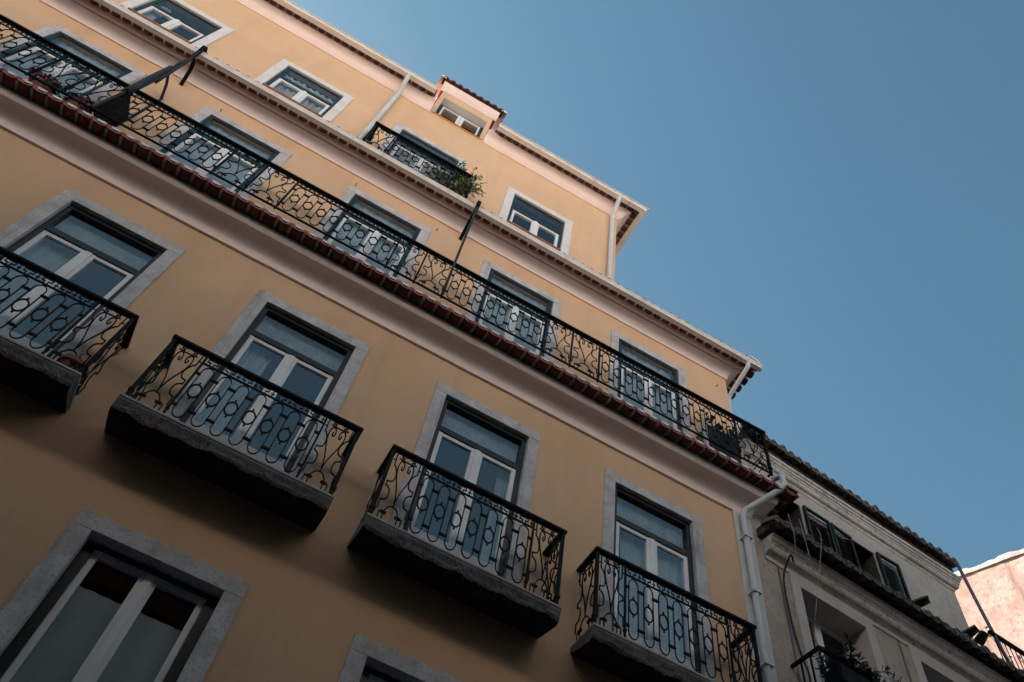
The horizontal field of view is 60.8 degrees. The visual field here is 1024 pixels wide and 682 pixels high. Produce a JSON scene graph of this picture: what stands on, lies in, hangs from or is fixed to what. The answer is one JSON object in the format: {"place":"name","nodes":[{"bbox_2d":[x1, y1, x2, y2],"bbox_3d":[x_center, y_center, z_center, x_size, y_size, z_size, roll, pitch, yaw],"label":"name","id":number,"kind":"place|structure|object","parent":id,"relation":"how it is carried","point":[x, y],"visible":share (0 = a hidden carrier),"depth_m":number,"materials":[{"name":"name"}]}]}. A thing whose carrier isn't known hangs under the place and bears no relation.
{"place":"outdoors","nodes":[
{"label":"outdoors","id":0,"kind":"place"},
{"bbox_2d":[290,0,1023,572],"label":"sky","id":1,"kind":"structure","parent":0,"point":[832,191],"materials":[{"name":"blue"}]},
{"bbox_2d":[954,548,1023,668],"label":"pink building","id":2,"kind":"structure","parent":0,"point":[997,585],"depth_m":16.68,"materials":[{"name":"pink paint"}]},
{"label":"street","id":3,"kind":"structure","parent":0,"visible":0},
{"bbox_2d":[0,0,798,681],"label":"yellow building","id":4,"kind":"structure","parent":3,"relation":"on","point":[306,420],"depth_m":9.15,"materials":[{"name":"paint"}]},
{"bbox_2d":[27,65,66,98],"bbox_3d":[-5.291,-2.876,9.842,0.427,0.456,0.291,28,-60,-9],"label":"potted plant","id":5,"kind":"object","parent":4,"relation":"on","point":[42,85],"visible":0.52,"depth_m":9.85,"materials":[{"name":"green plant"}]},
{"bbox_2d":[56,354,88,383],"bbox_3d":[-3.490,0.230,6.913,0.265,0.346,0.265,28,-60,-9],"label":"potted plant","id":6,"kind":"object","parent":4,"relation":"on","point":[64,359],"visible":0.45,"depth_m":6.85,"materials":[{"name":"brown plant"}]},
{"bbox_2d":[0,23,146,104],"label":"french door","id":7,"kind":"structure","parent":4,"relation":"in","point":[55,33],"depth_m":10.95,"materials":[{"name":"grey stone"}]},
{"bbox_2d":[62,93,94,113],"bbox_3d":[-4.926,-2.662,9.867,0.403,0.368,0.300,28,-60,-9],"label":"potted plant","id":8,"kind":"object","parent":4,"relation":"on","point":[77,104],"visible":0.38,"depth_m":9.85,"materials":[{"name":"brown plant"}]},
{"bbox_2d":[0,188,185,359],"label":"french door","id":9,"kind":"structure","parent":4,"relation":"in","point":[70,235],"depth_m":8.53,"materials":[{"name":"grey stone"}]},
{"bbox_2d":[0,508,249,681],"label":"casement window","id":10,"kind":"structure","parent":4,"relation":"in","point":[109,601],"depth_m":6.00,"materials":[{"name":"grey stone"}]},
{"bbox_2d":[90,58,188,127],"bbox_3d":[-4.536,-3.037,10.718,0.134,2.254,0.411,21,-59,-5],"label":"terrace partition","id":11,"kind":"object","parent":4,"relation":"on","point":[142,83],"visible":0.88,"depth_m":10.33,"materials":[{"name":"metal"}]},
{"bbox_2d":[119,0,234,48],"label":"casement window","id":12,"kind":"structure","parent":4,"relation":"in","point":[179,18],"depth_m":13.43,"materials":[{"name":"stone"}]},
{"bbox_2d":[154,45,207,85],"bbox_3d":[-4.370,-3.501,11.441,0.056,1.438,0.482,28,-60,-9],"label":"awning post","id":13,"kind":"object","parent":4,"relation":"attached to","point":[199,51],"visible":0.96,"depth_m":11.74,"materials":[{"name":"metal"}]},
{"bbox_2d":[149,106,292,197],"bbox_3d":[-3.675,-2.265,10.905,1.277,2.029,0.152,28,-60,-9],"label":"french door","id":14,"kind":"structure","parent":4,"relation":"in","point":[206,116],"depth_m":11.09,"materials":[{"name":"grey stone"}]},
{"bbox_2d":[165,289,370,480],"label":"french door","id":15,"kind":"structure","parent":4,"relation":"in","point":[291,348],"depth_m":8.81,"materials":[{"name":"grey stone"}]},
{"bbox_2d":[253,58,353,122],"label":"casement window","id":16,"kind":"structure","parent":4,"relation":"in","point":[286,78],"depth_m":13.69,"materials":[{"name":"stone"}]},
{"bbox_2d":[313,185,431,282],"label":"french door","id":17,"kind":"structure","parent":4,"relation":"in","point":[389,216],"depth_m":11.42,"materials":[{"name":"grey stone"}]},
{"bbox_2d":[338,633,462,681],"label":"casement window","id":18,"kind":"structure","parent":4,"relation":"in","point":[367,660],"depth_m":6.60,"materials":[{"name":"grey stone"}]},
{"bbox_2d":[379,122,467,179],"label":"french door","id":19,"kind":"structure","parent":4,"relation":"in","point":[399,128],"depth_m":14.38,"materials":[{"name":"grey stone"}]},
{"bbox_2d":[427,160,485,197],"bbox_3d":[-0.847,-2.466,13.440,0.972,1.425,0.406,15,-58,-1],"label":"potted plant","id":20,"kind":"object","parent":4,"relation":"on","point":[473,189],"visible":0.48,"depth_m":13.30,"materials":[{"name":"green plant"}]},
{"bbox_2d":[441,200,481,295],"bbox_3d":[-0.726,-1.175,11.562,0.056,2.698,0.482,28,-60,-9],"label":"awning post","id":21,"kind":"object","parent":4,"relation":"attached to","point":[465,231],"visible":0.98,"depth_m":11.81,"materials":[{"name":"metal"}]},
{"bbox_2d":[389,381,540,584],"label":"french door","id":22,"kind":"structure","parent":4,"relation":"in","point":[460,434],"depth_m":9.24,"materials":[{"name":"grey stone"}]},
{"bbox_2d":[465,259,561,361],"bbox_3d":[0.010,-0.289,11.573,1.277,2.028,0.152,28,-60,-9],"label":"french door","id":23,"kind":"structure","parent":4,"relation":"in","point":[489,271],"depth_m":11.76,"materials":[{"name":"grey stone"}]},
{"bbox_2d":[498,186,572,254],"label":"casement window","id":24,"kind":"structure","parent":4,"relation":"in","point":[523,212],"depth_m":14.64,"materials":[{"name":"stone"}]},
{"bbox_2d":[608,329,690,435],"bbox_3d":[1.839,0.691,11.904,1.277,2.028,0.152,28,-60,-9],"label":"french door","id":25,"kind":"structure","parent":4,"relation":"in","point":[618,342],"depth_m":12.10,"materials":[{"name":"grey stone"}]},
{"bbox_2d":[598,468,716,681],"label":"french door","id":26,"kind":"structure","parent":4,"relation":"in","point":[641,527],"depth_m":9.29,"materials":[{"name":"grey stone"}]},
{"bbox_2d":[696,422,741,463],"bbox_3d":[2.677,1.433,11.394,0.548,0.600,0.289,28,-60,-9],"label":"air conditioner","id":27,"kind":"object","parent":4,"relation":"on","point":[721,441],"visible":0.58,"depth_m":11.34,"materials":[{"name":"grey metal"}]},
{"bbox_2d":[700,412,744,443],"bbox_3d":[2.836,1.256,11.888,0.713,0.461,0.324,28,-60,-9],"label":"potted plant","id":28,"kind":"object","parent":27,"relation":"on","point":[720,428],"visible":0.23,"depth_m":11.94,"materials":[{"name":"green plant"}]},
{"bbox_2d":[733,421,1023,681],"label":"old building","id":29,"kind":"structure","parent":3,"relation":"on","point":[878,572],"depth_m":10.75,"materials":[{"name":"beige paint"}]},
{"bbox_2d":[783,554,811,681],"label":"hanging cable","id":30,"kind":"object","parent":29,"relation":"hanging from","point":[791,620],"visible":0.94,"depth_m":9.58,"materials":[{"name":"black rubber"}]},
{"bbox_2d":[814,529,820,623],"bbox_3d":[3.520,2.696,10.072,0.046,1.262,0.340,36,-61,-13],"label":"hanging cable","id":31,"kind":"object","parent":29,"relation":"hanging from","point":[818,581],"visible":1,"depth_m":9.96,"materials":[{"name":"black rubber"}]},
{"bbox_2d":[811,631,901,681],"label":"window planter","id":32,"kind":"object","parent":29,"relation":"on","point":[846,670],"visible":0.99,"depth_m":8.61,"materials":[{"name":"green plant"}]},
{"bbox_2d":[911,595,930,607],"bbox_3d":[5.174,3.287,11.049,0.200,0.074,0.150,-27,-66,8],"label":"floodlight","id":33,"kind":"object","parent":29,"relation":"on","point":[921,602],"visible":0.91,"depth_m":11.05,"materials":[{"name":"black metal"}]},
{"bbox_2d":[962,625,979,637],"bbox_3d":[5.878,3.725,11.212,0.200,0.074,0.150,-43,-73,14],"label":"floodlight","id":34,"kind":"object","parent":29,"relation":"on","point":[972,631],"visible":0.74,"depth_m":11.20,"materials":[{"name":"black metal"}]},
{"bbox_2d":[973,630,988,645],"bbox_3d":[6.030,3.824,11.250,0.150,0.074,0.200,17,-71,-3],"label":"floodlight","id":35,"kind":"object","parent":29,"relation":"on","point":[980,638],"visible":0.81,"depth_m":11.24,"materials":[{"name":"black metal"}]}
]}

